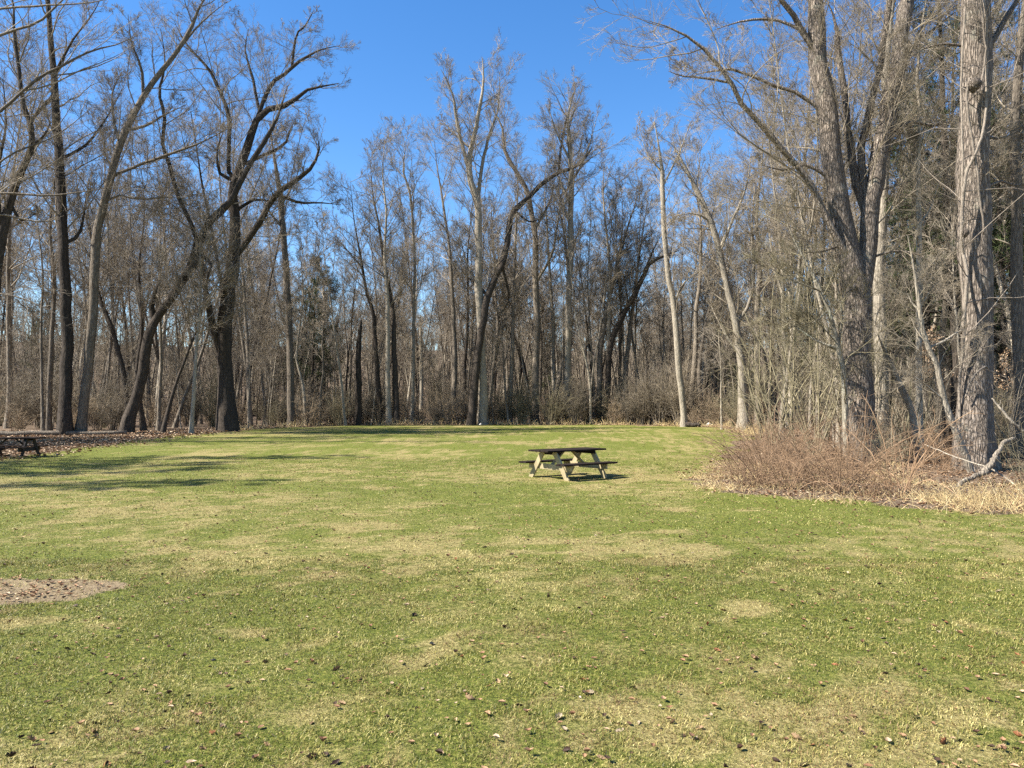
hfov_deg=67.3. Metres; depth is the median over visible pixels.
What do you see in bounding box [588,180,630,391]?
slender tree
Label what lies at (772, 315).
bare tree
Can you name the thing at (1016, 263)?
bare tree
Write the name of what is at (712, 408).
bare shrub
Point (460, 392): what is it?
bare shrub
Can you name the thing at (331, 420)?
bare shrub
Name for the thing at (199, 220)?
bare tree
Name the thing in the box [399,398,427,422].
bare shrub
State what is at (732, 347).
sapling
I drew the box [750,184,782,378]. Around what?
slender tree
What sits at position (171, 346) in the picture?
sapling
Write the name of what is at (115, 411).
bare shrub
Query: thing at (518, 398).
bare shrub
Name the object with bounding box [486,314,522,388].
sapling
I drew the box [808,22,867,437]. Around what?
slender tree
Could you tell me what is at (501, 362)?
sapling
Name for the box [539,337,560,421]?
sapling
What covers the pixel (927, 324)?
pine tree
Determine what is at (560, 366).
bare tree
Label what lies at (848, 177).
slender tree
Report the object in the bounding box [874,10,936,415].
slender tree
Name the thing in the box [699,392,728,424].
bare shrub
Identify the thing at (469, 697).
fallen leaf
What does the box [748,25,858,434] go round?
slender tree
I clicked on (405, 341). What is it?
sapling
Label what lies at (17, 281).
bare tree
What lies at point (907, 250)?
pine tree
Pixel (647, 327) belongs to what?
bare tree
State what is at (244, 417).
bare shrub
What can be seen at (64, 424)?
bare tree
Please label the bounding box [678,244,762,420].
bare tree
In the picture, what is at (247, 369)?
bare tree
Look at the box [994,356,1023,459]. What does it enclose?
tall shrub
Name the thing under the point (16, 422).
bare shrub
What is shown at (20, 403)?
bare shrub
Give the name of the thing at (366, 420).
bare shrub
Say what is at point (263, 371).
sapling
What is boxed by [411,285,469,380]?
bare tree
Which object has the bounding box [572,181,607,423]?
slender tree
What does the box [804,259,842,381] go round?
bare tree
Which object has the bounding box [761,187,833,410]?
bare tree
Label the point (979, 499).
dead grass
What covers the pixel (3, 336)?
sapling
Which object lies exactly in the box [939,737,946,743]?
fallen leaf
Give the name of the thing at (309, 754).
fallen leaf
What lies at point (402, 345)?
bare tree
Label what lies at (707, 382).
slender tree
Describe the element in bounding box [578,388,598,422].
bare shrub
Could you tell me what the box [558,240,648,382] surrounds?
bare tree
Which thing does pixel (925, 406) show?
tall shrub
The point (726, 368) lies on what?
pine tree
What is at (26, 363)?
sapling
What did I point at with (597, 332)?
sapling
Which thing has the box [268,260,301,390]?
bare tree
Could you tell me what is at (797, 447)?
bramble bush
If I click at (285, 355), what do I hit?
sapling
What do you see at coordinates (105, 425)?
bare shrub
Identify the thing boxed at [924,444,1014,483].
fallen branch
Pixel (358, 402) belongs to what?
dead snag
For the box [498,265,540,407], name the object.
bare tree
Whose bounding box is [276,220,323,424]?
bare tree
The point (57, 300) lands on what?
sapling
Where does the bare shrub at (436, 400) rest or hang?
on the forest floor
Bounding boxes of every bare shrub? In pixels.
[0,362,44,428]
[0,369,39,411]
[0,372,53,426]
[0,376,6,410]
[0,379,18,412]
[0,399,5,425]
[0,401,35,431]
[2,356,59,427]
[17,353,79,421]
[32,351,107,423]
[33,382,58,422]
[72,396,90,427]
[73,394,96,425]
[74,392,112,429]
[90,359,144,425]
[90,367,142,430]
[91,385,122,427]
[92,357,155,418]
[136,386,178,428]
[144,385,174,413]
[146,391,180,424]
[147,396,180,424]
[168,355,215,425]
[172,403,195,424]
[179,360,246,427]
[200,410,213,426]
[204,377,238,415]
[237,395,268,424]
[251,369,296,417]
[252,394,266,419]
[257,392,286,426]
[266,391,295,423]
[272,389,301,425]
[278,362,327,422]
[294,386,329,426]
[306,396,329,425]
[307,395,331,423]
[318,378,340,423]
[323,383,362,425]
[324,389,353,424]
[327,393,352,423]
[336,382,364,418]
[340,387,370,419]
[344,385,374,417]
[350,370,399,424]
[362,384,373,423]
[364,396,392,424]
[367,378,392,416]
[391,376,415,408]
[391,385,410,418]
[391,387,410,419]
[392,391,420,422]
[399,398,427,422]
[415,362,451,410]
[415,368,461,420]
[415,373,456,419]
[416,401,432,423]
[420,386,452,423]
[425,388,450,423]
[432,376,462,416]
[435,389,467,424]
[437,390,466,422]
[438,373,462,419]
[443,374,477,423]
[449,392,469,423]
[460,399,489,420]
[462,376,507,419]
[488,382,520,423]
[488,385,515,421]
[488,392,505,423]
[498,363,543,424]
[506,383,545,424]
[513,392,536,420]
[528,373,583,424]
[531,394,564,423]
[537,399,562,422]
[540,383,574,422]
[551,370,585,420]
[552,387,579,422]
[558,364,598,424]
[567,396,596,423]
[571,374,604,407]
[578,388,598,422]
[586,381,613,422]
[595,376,630,423]
[603,391,630,424]
[605,372,644,424]
[614,364,664,424]
[622,383,659,423]
[627,344,696,424]
[644,351,701,423]
[653,339,712,425]
[678,400,704,422]
[688,374,719,401]
[688,394,713,423]
[694,379,730,423]
[694,390,725,424]
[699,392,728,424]
[703,363,737,422]
[711,372,762,427]
[731,395,757,425]
[747,373,781,420]
[747,375,782,413]
[790,404,807,429]
[797,365,828,426]
[816,389,841,432]
[875,404,907,445]
[889,352,947,448]
[923,416,934,444]
[993,370,1012,416]
[993,379,1012,443]
[993,386,1010,453]
[994,388,1011,436]
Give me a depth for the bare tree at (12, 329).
80.82 m
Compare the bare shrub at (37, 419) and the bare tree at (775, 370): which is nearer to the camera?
the bare shrub at (37, 419)
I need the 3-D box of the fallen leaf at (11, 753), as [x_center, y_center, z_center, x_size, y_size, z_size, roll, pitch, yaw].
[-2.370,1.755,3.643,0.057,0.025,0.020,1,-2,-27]
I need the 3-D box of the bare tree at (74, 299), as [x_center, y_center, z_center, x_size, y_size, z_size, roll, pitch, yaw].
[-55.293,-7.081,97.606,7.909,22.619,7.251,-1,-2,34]
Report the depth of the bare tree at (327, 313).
57.88 m
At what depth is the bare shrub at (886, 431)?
27.57 m
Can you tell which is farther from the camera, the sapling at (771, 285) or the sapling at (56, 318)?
the sapling at (56, 318)
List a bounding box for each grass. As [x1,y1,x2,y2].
[240,416,1023,514]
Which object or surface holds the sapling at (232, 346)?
on the forest floor
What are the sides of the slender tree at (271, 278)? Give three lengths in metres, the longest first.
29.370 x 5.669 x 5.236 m
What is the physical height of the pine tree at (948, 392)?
21.002 m
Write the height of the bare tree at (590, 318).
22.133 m
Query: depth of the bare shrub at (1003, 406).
28.97 m
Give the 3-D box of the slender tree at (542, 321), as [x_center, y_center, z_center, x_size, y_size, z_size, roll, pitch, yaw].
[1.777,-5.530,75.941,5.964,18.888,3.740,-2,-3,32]
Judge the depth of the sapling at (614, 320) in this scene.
67.63 m
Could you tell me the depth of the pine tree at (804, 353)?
81.96 m
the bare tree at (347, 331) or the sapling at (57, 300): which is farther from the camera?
the bare tree at (347, 331)
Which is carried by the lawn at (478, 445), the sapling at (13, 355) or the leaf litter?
the leaf litter
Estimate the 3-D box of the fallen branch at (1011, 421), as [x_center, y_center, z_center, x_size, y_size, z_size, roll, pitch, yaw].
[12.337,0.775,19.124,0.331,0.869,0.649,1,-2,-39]
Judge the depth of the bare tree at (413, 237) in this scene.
62.20 m
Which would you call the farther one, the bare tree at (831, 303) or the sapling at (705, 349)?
the sapling at (705, 349)
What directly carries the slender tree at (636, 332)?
on the forest floor
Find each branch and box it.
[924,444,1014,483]
[955,437,1016,486]
[956,346,1022,435]
[991,398,1023,432]
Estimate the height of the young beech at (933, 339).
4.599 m
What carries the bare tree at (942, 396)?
on the forest floor
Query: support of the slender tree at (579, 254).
on the forest floor
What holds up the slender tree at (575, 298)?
on the forest floor
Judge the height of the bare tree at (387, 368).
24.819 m
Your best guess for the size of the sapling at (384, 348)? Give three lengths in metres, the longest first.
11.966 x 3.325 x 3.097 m
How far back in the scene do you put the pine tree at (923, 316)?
45.78 m
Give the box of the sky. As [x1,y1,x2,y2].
[0,0,1023,349]
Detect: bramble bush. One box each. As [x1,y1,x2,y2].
[675,414,791,478]
[687,405,832,486]
[689,419,824,487]
[692,406,825,462]
[693,389,849,475]
[701,409,830,482]
[724,432,847,490]
[740,410,872,479]
[743,407,853,477]
[745,413,886,490]
[746,413,833,457]
[758,415,933,495]
[775,391,963,479]
[798,393,984,502]
[804,438,892,480]
[809,413,900,469]
[811,401,903,454]
[813,436,925,499]
[850,402,935,470]
[879,412,954,463]
[895,420,1008,459]
[908,425,951,461]
[909,434,994,472]
[990,413,1023,485]
[994,393,1023,467]
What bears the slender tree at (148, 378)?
on the forest floor
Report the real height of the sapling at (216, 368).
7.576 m
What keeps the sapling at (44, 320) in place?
on the forest floor
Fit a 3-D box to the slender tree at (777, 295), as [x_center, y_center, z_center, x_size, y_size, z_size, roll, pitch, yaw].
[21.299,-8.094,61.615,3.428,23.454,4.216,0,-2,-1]
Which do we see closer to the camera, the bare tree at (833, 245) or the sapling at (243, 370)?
the bare tree at (833, 245)
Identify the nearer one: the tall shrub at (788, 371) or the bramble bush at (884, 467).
the bramble bush at (884, 467)
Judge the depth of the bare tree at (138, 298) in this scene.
95.24 m
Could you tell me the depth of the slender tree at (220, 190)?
60.06 m
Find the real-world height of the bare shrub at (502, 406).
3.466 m
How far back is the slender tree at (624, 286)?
67.15 m
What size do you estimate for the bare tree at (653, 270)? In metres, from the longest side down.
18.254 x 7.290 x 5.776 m
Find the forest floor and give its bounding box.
[0,341,1023,514]
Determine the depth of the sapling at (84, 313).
48.39 m
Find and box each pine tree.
[14,287,60,386]
[269,293,311,390]
[283,269,353,399]
[294,256,352,419]
[528,304,561,398]
[707,319,745,394]
[717,301,752,400]
[775,291,826,418]
[796,241,842,423]
[836,87,1001,444]
[838,65,943,400]
[841,0,1023,447]
[871,205,936,387]
[873,144,942,395]
[893,13,1011,437]
[895,69,1023,420]
[958,169,1023,393]
[992,0,1023,296]
[992,196,1023,410]
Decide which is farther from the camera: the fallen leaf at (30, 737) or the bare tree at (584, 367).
the bare tree at (584, 367)
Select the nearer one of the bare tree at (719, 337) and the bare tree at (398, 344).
the bare tree at (719, 337)
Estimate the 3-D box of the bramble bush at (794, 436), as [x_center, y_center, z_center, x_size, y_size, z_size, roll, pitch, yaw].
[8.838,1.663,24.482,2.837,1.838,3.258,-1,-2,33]
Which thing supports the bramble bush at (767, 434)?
on the forest floor
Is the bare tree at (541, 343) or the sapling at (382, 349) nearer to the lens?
the sapling at (382, 349)
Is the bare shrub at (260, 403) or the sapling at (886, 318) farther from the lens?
the bare shrub at (260, 403)
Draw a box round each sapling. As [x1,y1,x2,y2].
[0,314,14,354]
[0,319,30,387]
[0,344,16,384]
[13,346,37,378]
[14,324,46,377]
[15,340,48,395]
[24,291,60,362]
[25,321,58,368]
[35,311,78,427]
[38,275,86,392]
[43,330,59,375]
[47,290,86,356]
[55,271,102,399]
[56,269,102,424]
[72,269,119,424]
[83,255,148,414]
[95,339,117,407]
[108,301,155,395]
[109,326,136,381]
[112,315,154,391]
[119,307,156,375]
[151,348,178,416]
[154,318,197,428]
[163,330,190,425]
[167,346,193,421]
[181,340,202,389]
[194,288,218,357]
[199,266,257,352]
[203,344,217,390]
[206,321,244,370]
[207,335,242,370]
[207,349,240,400]
[232,291,253,410]
[232,303,280,425]
[232,318,243,364]
[236,343,252,383]
[240,289,278,424]
[240,357,265,397]
[242,333,280,424]
[244,321,284,423]
[248,333,275,425]
[254,261,307,424]
[254,309,293,425]
[260,327,305,395]
[271,318,303,415]
[274,350,295,380]
[283,323,314,375]
[293,290,336,412]
[315,313,346,409]
[316,328,351,399]
[354,320,380,391]
[361,344,384,392]
[362,305,411,424]
[366,327,396,374]
[368,310,398,403]
[396,319,428,384]
[398,332,430,419]
[398,366,408,395]
[403,314,428,410]
[415,353,433,389]
[417,357,434,416]
[419,338,452,422]
[425,343,450,381]
[442,315,469,388]
[448,348,467,382]
[458,322,475,373]
[469,309,504,367]
[485,309,514,424]
[485,322,502,421]
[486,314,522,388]
[492,337,515,391]
[502,349,528,384]
[514,320,542,417]
[527,314,561,369]
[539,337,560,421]
[539,346,560,394]
[553,337,577,381]
[561,304,587,403]
[572,337,583,377]
[586,292,626,421]
[586,312,613,410]
[628,329,658,377]
[628,352,648,387]
[634,315,663,422]
[645,325,683,380]
[663,316,690,373]
[685,317,723,402]
[698,306,727,400]
[702,310,748,403]
[704,332,734,399]
[705,287,732,422]
[720,317,750,370]
[726,347,747,385]
[739,291,800,421]
[740,269,779,402]
[772,346,795,380]
[779,327,811,409]
[794,349,807,397]
[802,307,843,446]
[806,269,843,450]
[833,271,913,412]
[856,224,927,440]
[872,279,937,439]
[891,279,933,361]
[907,126,1001,366]
[993,260,1023,369]
[994,308,1009,382]
[998,253,1023,346]
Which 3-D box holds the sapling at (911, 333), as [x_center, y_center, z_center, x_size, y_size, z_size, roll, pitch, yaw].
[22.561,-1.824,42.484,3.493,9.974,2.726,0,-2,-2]
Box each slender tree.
[0,136,44,302]
[0,183,37,353]
[12,189,77,389]
[27,170,73,354]
[31,100,137,370]
[91,118,151,374]
[102,106,141,412]
[105,100,154,425]
[147,125,202,424]
[172,99,302,427]
[186,60,250,373]
[192,203,224,412]
[239,107,315,423]
[246,165,301,421]
[257,212,285,403]
[288,204,321,372]
[294,201,336,357]
[315,235,353,393]
[339,212,371,409]
[343,269,371,400]
[359,179,411,391]
[361,232,385,400]
[379,217,416,368]
[384,148,426,391]
[390,192,432,415]
[424,219,457,419]
[436,233,465,384]
[447,173,489,400]
[459,170,505,403]
[483,193,529,423]
[484,213,517,401]
[488,187,524,418]
[490,227,523,399]
[490,239,524,333]
[506,233,555,394]
[511,226,533,357]
[519,204,554,396]
[532,254,560,338]
[544,225,577,392]
[555,245,583,413]
[560,214,588,336]
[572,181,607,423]
[585,234,616,391]
[586,168,656,397]
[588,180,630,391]
[595,184,648,422]
[599,165,642,363]
[617,257,649,386]
[633,182,669,388]
[657,190,702,387]
[677,193,711,393]
[693,230,731,397]
[699,162,739,422]
[703,177,750,415]
[720,212,745,376]
[737,0,841,447]
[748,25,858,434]
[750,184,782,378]
[760,0,846,438]
[762,148,795,423]
[762,282,795,402]
[763,153,796,311]
[769,130,820,416]
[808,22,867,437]
[808,214,859,431]
[817,0,881,441]
[819,83,879,278]
[836,85,859,232]
[853,0,947,379]
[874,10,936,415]
[889,35,939,399]
[914,0,1011,350]
[951,0,1023,412]
[990,4,1023,280]
[992,67,1023,267]
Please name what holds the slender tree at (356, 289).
on the forest floor
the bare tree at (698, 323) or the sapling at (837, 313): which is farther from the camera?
the bare tree at (698, 323)
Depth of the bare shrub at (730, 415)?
50.22 m
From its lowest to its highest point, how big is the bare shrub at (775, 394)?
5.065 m
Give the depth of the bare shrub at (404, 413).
62.90 m
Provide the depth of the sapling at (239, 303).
49.52 m
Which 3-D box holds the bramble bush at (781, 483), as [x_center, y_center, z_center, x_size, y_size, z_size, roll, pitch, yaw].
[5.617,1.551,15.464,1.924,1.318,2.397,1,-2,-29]
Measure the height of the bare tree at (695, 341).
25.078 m
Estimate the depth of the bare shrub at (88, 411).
55.95 m
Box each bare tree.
[0,0,102,298]
[0,0,149,435]
[0,0,159,337]
[0,58,83,428]
[0,81,122,430]
[0,152,57,430]
[0,171,43,267]
[0,205,37,315]
[0,228,37,318]
[0,276,35,387]
[0,280,24,323]
[1,158,39,325]
[1,168,40,298]
[14,234,81,340]
[21,157,107,299]
[31,174,144,412]
[38,131,147,410]
[40,250,100,338]
[49,0,253,430]
[52,194,110,403]
[54,112,192,430]
[71,232,120,371]
[73,190,145,399]
[74,148,235,430]
[74,293,110,370]
[79,182,159,423]
[80,171,151,396]
[86,0,298,431]
[99,190,213,418]
[109,237,173,416]
[111,150,218,424]
[123,192,174,370]
[138,178,265,432]
[140,210,212,394]
[143,209,261,431]
[144,0,360,431]
[147,229,206,407]
[149,86,267,289]
[167,244,206,403]
[185,246,244,410]
[186,107,279,425]
[190,233,281,383]
[193,283,263,405]
[214,162,290,420]
[221,206,281,424]
[234,245,277,416]
[235,229,282,402]
[245,263,294,419]
[246,252,297,400]
[248,270,281,417]
[251,294,284,365]
[252,119,322,426]
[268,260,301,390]
[272,249,319,396]
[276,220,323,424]
[284,231,341,391]
[285,223,339,422]
[302,207,348,425]
[306,160,410,423]
[306,279,350,395]
[316,259,384,402]
[326,125,425,424]
[326,308,349,394]
[333,285,365,389]
[334,237,372,422]
[340,115,424,424]
[348,275,410,362]
[354,238,433,420]
[354,296,425,371]
[357,304,400,363]
[362,248,426,344]
[368,113,446,423]
[383,297,410,394]
[383,306,409,362]
[390,229,450,422]
[397,296,426,387]
[403,123,490,423]
[403,263,458,409]
[409,29,526,424]
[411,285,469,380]
[415,270,464,390]
[421,309,436,408]
[426,241,474,381]
[427,172,499,404]
[429,255,476,377]
[430,288,451,388]
[433,215,497,366]
[435,197,553,418]
[446,77,613,424]
[449,168,531,422]
[457,299,493,351]
[457,321,476,370]
[458,288,495,388]
[464,250,560,399]
[482,128,555,423]
[485,232,516,397]
[486,95,578,423]
[487,293,527,384]
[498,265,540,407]
[499,65,637,422]
[512,130,580,422]
[515,220,565,421]
[521,268,573,419]
[521,270,578,349]
[525,140,604,399]
[555,240,599,423]
[557,251,633,403]
[558,205,606,394]
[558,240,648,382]
[563,160,670,422]
[572,303,605,362]
[574,224,611,399]
[575,0,1023,462]
[575,137,647,422]
[575,282,604,357]
[577,159,653,406]
[598,222,683,422]
[612,296,637,345]
[613,168,689,421]
[624,276,671,395]
[624,288,666,387]
[628,108,714,426]
[631,236,693,383]
[633,244,681,421]
[637,289,693,377]
[639,291,700,389]
[640,294,691,384]
[642,107,797,430]
[643,246,699,342]
[654,299,707,365]
[666,104,749,421]
[673,198,753,400]
[676,175,752,422]
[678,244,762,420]
[683,281,722,365]
[685,275,710,392]
[690,273,739,428]
[696,283,747,419]
[706,83,821,428]
[709,210,787,420]
[712,260,787,420]
[716,71,807,425]
[732,271,767,364]
[733,208,796,420]
[733,252,785,417]
[737,177,917,462]
[742,90,819,413]
[746,245,802,363]
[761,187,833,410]
[769,217,826,421]
[776,142,838,424]
[787,51,893,272]
[789,88,860,442]
[794,0,959,448]
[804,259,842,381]
[847,217,1010,472]
[857,213,886,383]
[859,0,1023,446]
[869,0,998,456]
[874,321,936,461]
[886,0,1023,471]
[905,109,958,436]
[934,15,1023,241]
[937,0,1023,456]
[990,68,1023,446]
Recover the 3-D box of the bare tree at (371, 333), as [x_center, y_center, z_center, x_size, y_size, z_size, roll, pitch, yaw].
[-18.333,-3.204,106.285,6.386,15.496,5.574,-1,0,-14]
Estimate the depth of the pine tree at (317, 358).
66.06 m
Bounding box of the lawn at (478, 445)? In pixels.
[0,425,1023,767]
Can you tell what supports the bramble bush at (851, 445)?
on the forest floor
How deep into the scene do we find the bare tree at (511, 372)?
64.36 m
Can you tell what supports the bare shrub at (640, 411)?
on the forest floor
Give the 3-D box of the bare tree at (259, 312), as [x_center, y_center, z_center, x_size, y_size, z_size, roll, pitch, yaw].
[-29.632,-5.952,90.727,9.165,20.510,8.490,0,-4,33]
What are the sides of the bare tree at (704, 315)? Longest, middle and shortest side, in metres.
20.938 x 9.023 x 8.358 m
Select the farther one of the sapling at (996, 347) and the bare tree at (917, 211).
the sapling at (996, 347)
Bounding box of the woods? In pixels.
[0,284,1008,417]
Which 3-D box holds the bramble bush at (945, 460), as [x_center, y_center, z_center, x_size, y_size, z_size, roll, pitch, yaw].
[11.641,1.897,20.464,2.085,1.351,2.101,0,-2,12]
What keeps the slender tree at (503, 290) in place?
on the forest floor
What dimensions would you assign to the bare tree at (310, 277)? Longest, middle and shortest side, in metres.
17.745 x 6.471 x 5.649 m
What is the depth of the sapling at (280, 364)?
69.41 m
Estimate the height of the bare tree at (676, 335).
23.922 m
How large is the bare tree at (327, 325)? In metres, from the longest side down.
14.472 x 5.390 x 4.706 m
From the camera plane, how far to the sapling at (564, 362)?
64.09 m
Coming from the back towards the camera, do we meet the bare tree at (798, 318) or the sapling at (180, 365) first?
the sapling at (180, 365)
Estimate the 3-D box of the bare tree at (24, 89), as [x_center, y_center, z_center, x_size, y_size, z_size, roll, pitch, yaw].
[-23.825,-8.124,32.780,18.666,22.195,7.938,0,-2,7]
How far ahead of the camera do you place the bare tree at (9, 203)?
36.69 m
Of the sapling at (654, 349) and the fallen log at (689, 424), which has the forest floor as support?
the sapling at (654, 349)
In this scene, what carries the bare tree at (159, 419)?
on the forest floor
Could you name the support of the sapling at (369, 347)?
on the forest floor
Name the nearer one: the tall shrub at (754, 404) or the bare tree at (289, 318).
the tall shrub at (754, 404)
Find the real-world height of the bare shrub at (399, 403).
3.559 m
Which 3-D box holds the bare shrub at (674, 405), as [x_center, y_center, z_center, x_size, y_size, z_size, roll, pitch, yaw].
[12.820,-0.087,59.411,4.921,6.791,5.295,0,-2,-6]
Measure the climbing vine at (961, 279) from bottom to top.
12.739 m
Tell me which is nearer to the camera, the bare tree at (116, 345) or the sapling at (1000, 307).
the sapling at (1000, 307)
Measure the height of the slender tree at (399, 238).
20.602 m
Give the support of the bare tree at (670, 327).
on the forest floor
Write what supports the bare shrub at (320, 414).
on the forest floor
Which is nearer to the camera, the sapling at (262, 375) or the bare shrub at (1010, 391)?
the bare shrub at (1010, 391)
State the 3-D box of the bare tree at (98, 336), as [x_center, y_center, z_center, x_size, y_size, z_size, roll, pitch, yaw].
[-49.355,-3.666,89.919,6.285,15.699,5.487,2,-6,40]
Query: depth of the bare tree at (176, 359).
98.29 m
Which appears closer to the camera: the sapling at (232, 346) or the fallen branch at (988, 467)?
the fallen branch at (988, 467)
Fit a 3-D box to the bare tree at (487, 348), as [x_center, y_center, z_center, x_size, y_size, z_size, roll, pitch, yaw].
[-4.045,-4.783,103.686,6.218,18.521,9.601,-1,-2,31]
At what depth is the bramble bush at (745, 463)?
16.35 m
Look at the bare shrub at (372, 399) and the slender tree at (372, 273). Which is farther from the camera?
the slender tree at (372, 273)
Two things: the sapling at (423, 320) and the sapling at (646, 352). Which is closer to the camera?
the sapling at (423, 320)
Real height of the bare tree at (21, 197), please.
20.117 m
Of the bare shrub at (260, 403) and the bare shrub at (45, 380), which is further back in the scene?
the bare shrub at (260, 403)
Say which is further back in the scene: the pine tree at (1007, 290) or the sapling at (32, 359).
the sapling at (32, 359)
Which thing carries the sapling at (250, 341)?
on the forest floor
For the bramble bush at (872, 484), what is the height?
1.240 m
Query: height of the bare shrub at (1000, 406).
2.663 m
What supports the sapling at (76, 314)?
on the forest floor
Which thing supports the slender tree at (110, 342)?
on the forest floor
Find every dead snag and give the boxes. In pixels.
[353,319,361,425]
[417,315,426,420]
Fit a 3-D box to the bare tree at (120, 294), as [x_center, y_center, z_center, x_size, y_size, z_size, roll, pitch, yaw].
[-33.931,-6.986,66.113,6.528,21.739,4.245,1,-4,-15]
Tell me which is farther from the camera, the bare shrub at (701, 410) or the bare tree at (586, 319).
the bare tree at (586, 319)
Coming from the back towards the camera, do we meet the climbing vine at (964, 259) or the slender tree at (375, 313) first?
the slender tree at (375, 313)
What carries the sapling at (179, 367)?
on the forest floor
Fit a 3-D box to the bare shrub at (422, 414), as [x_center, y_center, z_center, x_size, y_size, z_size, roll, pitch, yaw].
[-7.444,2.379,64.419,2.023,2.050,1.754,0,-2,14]
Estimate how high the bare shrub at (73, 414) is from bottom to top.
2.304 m
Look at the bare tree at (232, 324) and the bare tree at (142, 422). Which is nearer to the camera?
the bare tree at (142, 422)
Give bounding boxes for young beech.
[914,326,957,446]
[994,348,1012,407]
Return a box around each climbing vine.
[870,7,1023,428]
[899,0,1021,234]
[930,0,1023,333]
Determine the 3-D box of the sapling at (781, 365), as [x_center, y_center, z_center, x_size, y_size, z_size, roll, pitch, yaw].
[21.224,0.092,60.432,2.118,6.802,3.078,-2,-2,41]
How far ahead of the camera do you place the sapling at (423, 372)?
73.98 m
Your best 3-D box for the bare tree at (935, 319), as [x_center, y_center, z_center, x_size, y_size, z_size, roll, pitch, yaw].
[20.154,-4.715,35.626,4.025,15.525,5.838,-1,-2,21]
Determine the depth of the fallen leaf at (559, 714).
4.11 m
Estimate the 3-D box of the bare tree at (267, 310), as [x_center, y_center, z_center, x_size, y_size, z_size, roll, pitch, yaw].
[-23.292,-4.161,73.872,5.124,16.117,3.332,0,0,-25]
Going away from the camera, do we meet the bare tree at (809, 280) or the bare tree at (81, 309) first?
the bare tree at (809, 280)
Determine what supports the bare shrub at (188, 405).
on the forest floor
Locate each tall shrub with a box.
[709,241,874,454]
[715,248,826,436]
[719,244,841,443]
[737,216,900,451]
[744,208,871,444]
[754,211,923,435]
[803,328,937,454]
[872,256,956,456]
[904,351,959,447]
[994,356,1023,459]
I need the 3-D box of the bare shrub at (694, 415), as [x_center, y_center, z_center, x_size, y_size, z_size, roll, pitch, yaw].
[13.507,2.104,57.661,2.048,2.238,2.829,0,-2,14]
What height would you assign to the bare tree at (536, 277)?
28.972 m
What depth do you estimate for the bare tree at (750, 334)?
100.75 m
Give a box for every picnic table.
[0,437,48,455]
[519,447,617,480]
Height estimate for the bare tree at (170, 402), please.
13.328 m
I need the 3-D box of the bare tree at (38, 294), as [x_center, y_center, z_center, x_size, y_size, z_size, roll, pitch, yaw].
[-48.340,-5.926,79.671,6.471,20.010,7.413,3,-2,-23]
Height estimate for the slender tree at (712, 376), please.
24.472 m
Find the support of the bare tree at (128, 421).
on the forest floor
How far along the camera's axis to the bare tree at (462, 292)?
80.91 m
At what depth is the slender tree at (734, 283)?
82.30 m
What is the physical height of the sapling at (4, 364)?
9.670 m
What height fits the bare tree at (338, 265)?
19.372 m
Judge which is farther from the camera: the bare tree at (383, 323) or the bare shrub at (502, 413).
the bare tree at (383, 323)
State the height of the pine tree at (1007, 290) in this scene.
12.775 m
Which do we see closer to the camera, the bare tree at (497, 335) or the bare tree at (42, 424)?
the bare tree at (42, 424)
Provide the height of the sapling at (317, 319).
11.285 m
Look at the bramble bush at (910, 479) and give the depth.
14.72 m
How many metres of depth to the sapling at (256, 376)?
90.67 m
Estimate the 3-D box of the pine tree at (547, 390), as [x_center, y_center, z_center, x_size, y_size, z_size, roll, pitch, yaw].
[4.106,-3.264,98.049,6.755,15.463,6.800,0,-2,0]
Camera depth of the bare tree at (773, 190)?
52.12 m
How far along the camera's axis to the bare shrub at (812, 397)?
54.40 m
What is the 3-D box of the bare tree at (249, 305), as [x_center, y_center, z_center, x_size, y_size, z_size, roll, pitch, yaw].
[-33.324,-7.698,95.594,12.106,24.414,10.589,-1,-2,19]
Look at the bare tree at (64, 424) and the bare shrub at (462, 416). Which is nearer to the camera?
the bare tree at (64, 424)
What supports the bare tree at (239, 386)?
on the forest floor
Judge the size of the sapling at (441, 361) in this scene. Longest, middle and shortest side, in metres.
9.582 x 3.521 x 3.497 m
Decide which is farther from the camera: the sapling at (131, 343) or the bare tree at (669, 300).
the bare tree at (669, 300)
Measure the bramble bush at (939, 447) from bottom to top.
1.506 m
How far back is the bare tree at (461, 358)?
97.82 m
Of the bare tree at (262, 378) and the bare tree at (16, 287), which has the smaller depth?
the bare tree at (262, 378)
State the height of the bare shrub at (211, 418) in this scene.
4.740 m
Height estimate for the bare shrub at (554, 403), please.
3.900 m
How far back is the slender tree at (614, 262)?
66.89 m
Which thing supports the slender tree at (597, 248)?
on the forest floor
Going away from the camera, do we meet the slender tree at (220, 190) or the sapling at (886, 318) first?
the sapling at (886, 318)
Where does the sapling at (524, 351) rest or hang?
on the forest floor
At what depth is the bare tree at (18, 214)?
57.52 m
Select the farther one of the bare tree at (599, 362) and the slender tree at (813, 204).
the bare tree at (599, 362)
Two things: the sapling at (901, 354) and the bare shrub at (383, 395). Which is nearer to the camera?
the sapling at (901, 354)
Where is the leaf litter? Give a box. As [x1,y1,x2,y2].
[0,423,1023,767]
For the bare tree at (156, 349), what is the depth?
67.52 m
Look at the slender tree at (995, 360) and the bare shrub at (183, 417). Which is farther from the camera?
the bare shrub at (183, 417)
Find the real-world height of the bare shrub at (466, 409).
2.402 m
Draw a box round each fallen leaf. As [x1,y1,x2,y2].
[5,751,16,756]
[27,735,36,740]
[307,751,316,757]
[330,757,341,764]
[465,694,476,699]
[553,712,562,719]
[791,732,801,739]
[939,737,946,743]
[1013,730,1021,736]
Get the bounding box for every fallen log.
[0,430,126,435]
[685,422,700,426]
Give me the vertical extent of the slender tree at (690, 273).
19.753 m
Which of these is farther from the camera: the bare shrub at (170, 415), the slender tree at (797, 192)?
the bare shrub at (170, 415)
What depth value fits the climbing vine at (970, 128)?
20.34 m

